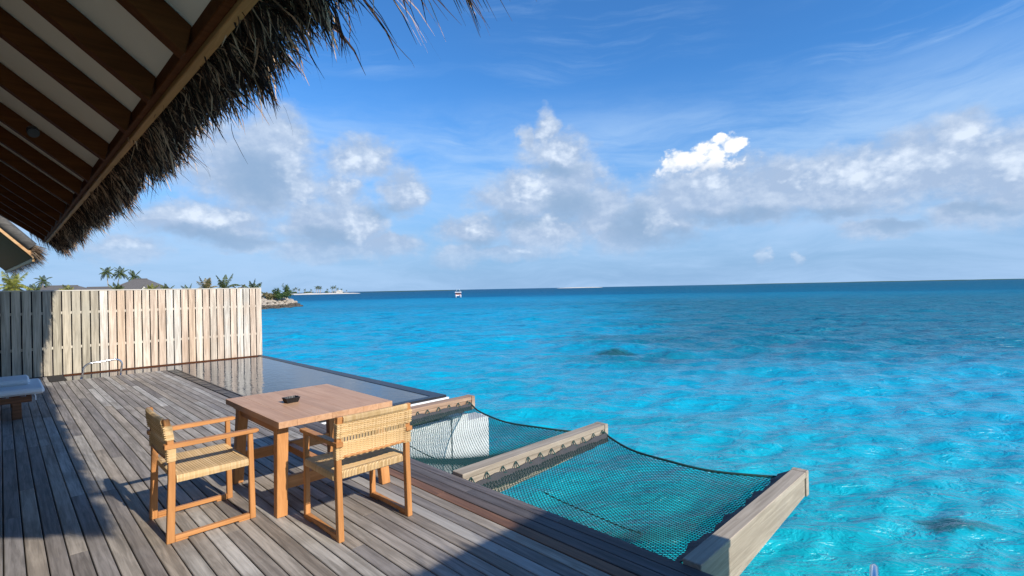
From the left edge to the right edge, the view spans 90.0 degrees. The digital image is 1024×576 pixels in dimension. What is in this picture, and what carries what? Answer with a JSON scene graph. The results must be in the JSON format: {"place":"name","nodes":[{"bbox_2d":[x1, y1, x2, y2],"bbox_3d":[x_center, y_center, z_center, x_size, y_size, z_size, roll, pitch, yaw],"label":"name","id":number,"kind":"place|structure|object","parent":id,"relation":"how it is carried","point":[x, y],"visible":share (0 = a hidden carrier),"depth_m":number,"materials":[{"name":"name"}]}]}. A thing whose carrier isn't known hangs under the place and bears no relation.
{"place":"outdoors","nodes":[
{"label":"outdoors","id":0,"kind":"place"},
{"bbox_2d":[293,293,360,294],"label":"sand island","id":1,"kind":"structure","parent":0,"point":[323,293],"depth_m":874.73,"materials":[{"name":"beige sand"}]},
{"bbox_2d":[0,0,1023,292],"label":"sky","id":2,"kind":"structure","parent":0,"point":[568,143],"materials":[{"name":"blue"}]},
{"bbox_2d":[567,287,601,287],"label":"sandbank","id":3,"kind":"structure","parent":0,"point":[584,287],"depth_m":2986.12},
{"bbox_2d":[261,279,1023,575],"bbox_3d":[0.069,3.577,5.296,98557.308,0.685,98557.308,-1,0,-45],"label":"sea","id":4,"kind":"structure","parent":0,"point":[889,416],"depth_m":18.26,"materials":[{"name":"liquid"}]},
{"bbox_2d":[261,297,302,308],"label":"breakwater","id":5,"kind":"object","parent":4,"relation":"in","point":[281,303],"visible":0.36,"depth_m":120.60,"materials":[{"name":"grey stone"}]},
{"bbox_2d":[261,292,274,299],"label":"shrub","id":6,"kind":"object","parent":5,"relation":"on","point":[266,295],"visible":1,"depth_m":119.69,"materials":[{"name":"green plant"}]},
{"bbox_2d":[270,287,281,299],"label":"shrub","id":7,"kind":"object","parent":5,"relation":"on","point":[277,295],"visible":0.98,"depth_m":121.06,"materials":[{"name":"green plant"}]},
{"bbox_2d":[282,284,292,297],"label":"shrub","id":8,"kind":"object","parent":5,"relation":"on","point":[287,290],"visible":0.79,"depth_m":125.62,"materials":[{"name":"green plant"}]},
{"bbox_2d":[0,370,712,575],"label":"deck","id":9,"kind":"structure","parent":4,"relation":"in","point":[75,462],"depth_m":4.01,"materials":[{"name":"grey wood"}]},
{"bbox_2d":[0,375,44,419],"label":"sun lounger","id":10,"kind":"object","parent":9,"relation":"on","point":[14,389],"visible":1,"depth_m":7.48,"materials":[{"name":"white fabric"}]},
{"bbox_2d":[47,375,65,381],"bbox_3d":[-9.777,1.941,10.988,0.265,0.015,0.980,-1,0,-45],"label":"drain cover","id":11,"kind":"object","parent":9,"relation":"on","point":[56,378],"visible":1,"depth_m":10.93,"materials":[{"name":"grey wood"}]},
{"bbox_2d":[79,359,122,379],"bbox_3d":[-8.904,1.748,11.101,0.759,0.383,0.075,-1,0,-45],"label":"pool handrail","id":12,"kind":"object","parent":9,"relation":"on","point":[84,366],"visible":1,"depth_m":11.09,"materials":[{"name":"metal"}]},
{"bbox_2d":[0,288,261,378],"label":"fence","id":13,"kind":"object","parent":9,"relation":"on","point":[45,333],"visible":0.99,"depth_m":12.28,"materials":[{"name":"brown wood"}]},
{"bbox_2d":[145,407,258,544],"bbox_3d":[-2.429,1.363,4.009,0.648,0.878,0.624,-1,0,-45],"label":"armchair","id":14,"kind":"object","parent":9,"relation":"on","point":[172,464],"visible":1,"depth_m":3.92,"materials":[{"name":"brown wood"}]},
{"bbox_2d":[64,355,451,471],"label":"pool","id":15,"kind":"structure","parent":9,"relation":"in","point":[241,376],"depth_m":10.41,"materials":[{"name":"grey liquid"}]},
{"bbox_2d":[226,384,391,518],"bbox_3d":[-1.893,1.415,4.747,1.006,0.755,1.310,-1,0,-45],"label":"table","id":16,"kind":"object","parent":9,"relation":"on","point":[278,416],"visible":0.88,"depth_m":4.54,"materials":[{"name":"brown wood"}]},
{"bbox_2d":[282,395,299,403],"bbox_3d":[-2.010,1.014,4.659,0.100,0.049,0.132,-1,0,41],"label":"ashtray","id":17,"kind":"object","parent":16,"relation":"on","point":[291,399],"visible":1,"depth_m":4.64,"materials":[{"name":"black plastic"}]},
{"bbox_2d":[299,403,411,542],"bbox_3d":[-1.205,1.339,3.982,0.624,0.878,0.648,-1,0,-45],"label":"armchair","id":18,"kind":"object","parent":9,"relation":"on","point":[371,452],"visible":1,"depth_m":3.82,"materials":[{"name":"brown wood"}]},
{"bbox_2d":[352,394,474,425],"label":"support beam","id":19,"kind":"structure","parent":9,"relation":"attached to","point":[441,404],"depth_m":7.83,"materials":[{"name":"wood"}]},
{"bbox_2d":[353,402,571,473],"bbox_3d":[-0.605,1.913,6.548,2.281,0.279,2.448,-1,0,-45],"label":"hammock net","id":20,"kind":"object","parent":9,"relation":"hanging from","point":[469,441],"visible":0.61,"depth_m":6.67,"materials":[{"name":"fabric"}]},
{"bbox_2d":[453,422,607,491],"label":"support beam","id":21,"kind":"structure","parent":9,"relation":"attached to","point":[477,471],"depth_m":5.43,"materials":[{"name":"beige wood"}]},
{"bbox_2d":[683,467,808,575],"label":"support beam","id":22,"kind":"structure","parent":9,"relation":"attached to","point":[735,544],"depth_m":3.76,"materials":[{"name":"beige wood"}]},
{"bbox_2d":[469,430,789,562],"bbox_3d":[1.129,1.872,4.814,2.281,0.268,2.194,-1,0,-45],"label":"hammock net","id":23,"kind":"object","parent":22,"relation":"hanging from","point":[519,473],"visible":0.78,"depth_m":4.81,"materials":[{"name":"fabric"}]},
{"bbox_2d":[869,563,879,575],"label":"ladder handrail","id":24,"kind":"object","parent":9,"relation":"on","point":[873,569],"visible":1,"depth_m":2.57,"materials":[{"name":"metal"}]},
{"bbox_2d":[383,290,455,291],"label":"distant atoll","id":25,"kind":"object","parent":4,"relation":"on","point":[423,290],"visible":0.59,"depth_m":2156.44,"materials":[{"name":"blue plant"}]},
{"bbox_2d":[455,290,460,297],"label":"boat","id":26,"kind":"object","parent":4,"relation":"on","point":[457,294],"visible":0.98,"depth_m":227.49,"materials":[{"name":"white metal"}]},
{"bbox_2d":[439,412,488,465],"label":"concrete pillar","id":27,"kind":"structure","parent":4,"relation":"in","point":[454,433],"depth_m":8.33,"materials":[{"name":"white concrete"}]},
{"bbox_2d":[731,279,1006,284],"bbox_3d":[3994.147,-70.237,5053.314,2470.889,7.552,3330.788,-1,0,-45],"label":"distant atoll","id":28,"kind":"object","parent":4,"relation":"on","point":[878,281],"visible":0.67,"depth_m":5071.98,"materials":[{"name":"blue plant"}]},
{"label":"neighbour deck","id":29,"kind":"structure","parent":0,"visible":0},
{"bbox_2d":[0,216,51,276],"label":"neighbour roof","id":30,"kind":"structure","parent":29,"relation":"on","point":[19,249],"depth_m":12.18,"materials":[{"name":"plant"}]},
{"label":"land","id":31,"kind":"structure","parent":0,"visible":0},
{"bbox_2d":[0,271,32,290],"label":"palm tree","id":32,"kind":"object","parent":31,"relation":"on","point":[12,285],"visible":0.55,"depth_m":91.80,"materials":[{"name":"green plant"}]},
{"bbox_2d":[27,284,40,291],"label":"palm tree","id":33,"kind":"object","parent":31,"relation":"on","point":[33,286],"visible":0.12,"depth_m":96.49,"materials":[{"name":"green plant"}]},
{"bbox_2d":[33,275,51,286],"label":"palm tree","id":34,"kind":"object","parent":31,"relation":"on","point":[43,280],"visible":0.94,"depth_m":149.81,"materials":[{"name":"green plant"}]},
{"bbox_2d":[35,285,85,291],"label":"villa","id":35,"kind":"object","parent":31,"relation":"on","point":[58,287],"visible":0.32,"depth_m":149.81,"materials":[{"name":"grey"}]},
{"bbox_2d":[60,284,73,289],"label":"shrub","id":36,"kind":"object","parent":31,"relation":"on","point":[67,287],"visible":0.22,"depth_m":119.70,"materials":[{"name":"green plant"}]},
{"bbox_2d":[81,286,110,289],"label":"villa","id":37,"kind":"object","parent":31,"relation":"on","point":[98,288],"visible":0.22,"depth_m":150.48,"materials":[{"name":"grey"}]},
{"bbox_2d":[100,266,114,284],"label":"palm tree","id":38,"kind":"object","parent":31,"relation":"on","point":[106,272],"visible":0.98,"depth_m":169.81,"materials":[{"name":"green plant"}]},
{"bbox_2d":[108,282,124,290],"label":"palm tree","id":39,"kind":"object","parent":31,"relation":"on","point":[118,286],"visible":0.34,"depth_m":129.86,"materials":[{"name":"green plant"}]},
{"bbox_2d":[110,266,128,284],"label":"palm tree","id":40,"kind":"object","parent":31,"relation":"on","point":[119,272],"visible":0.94,"depth_m":170.00,"materials":[{"name":"green plant"}]},
{"bbox_2d":[127,270,140,280],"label":"palm tree","id":41,"kind":"object","parent":31,"relation":"on","point":[134,275],"visible":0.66,"depth_m":164.76,"materials":[{"name":"green plant"}]},
{"bbox_2d":[108,278,170,290],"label":"villa","id":42,"kind":"object","parent":31,"relation":"on","point":[140,283],"visible":0.29,"depth_m":150.34,"materials":[{"name":"grey"}]},
{"bbox_2d":[143,283,158,288],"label":"palm tree","id":43,"kind":"object","parent":31,"relation":"on","point":[151,286],"visible":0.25,"depth_m":128.72,"materials":[{"name":"green plant"}]},
{"bbox_2d":[196,276,217,289],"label":"palm tree","id":44,"kind":"object","parent":31,"relation":"on","point":[207,284],"visible":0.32,"depth_m":124.82,"materials":[{"name":"green plant"}]},
{"bbox_2d":[216,274,240,287],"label":"palm tree","id":45,"kind":"object","parent":31,"relation":"on","point":[222,284],"visible":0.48,"depth_m":118.41,"materials":[{"name":"green plant"}]},
{"bbox_2d":[241,280,262,297],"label":"palm tree","id":46,"kind":"object","parent":31,"relation":"on","point":[253,285],"visible":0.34,"depth_m":120.08,"materials":[{"name":"green plant"}]},
{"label":"villa","id":47,"kind":"object","parent":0,"visible":0},
{"bbox_2d":[0,0,509,258],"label":"villa roof","id":48,"kind":"structure","parent":47,"relation":"on","point":[115,102],"depth_m":3.07,"materials":[{"name":"brown wood"}]},
{"bbox_2d":[26,125,39,137],"bbox_3d":[-3.501,-1.144,3.741,0.071,0.108,0.149,-1,0,-45],"label":"spotlight","id":49,"kind":"object","parent":48,"relation":"attached to","point":[33,131],"visible":1,"depth_m":3.70,"materials":[{"name":"black metal"}]}
]}

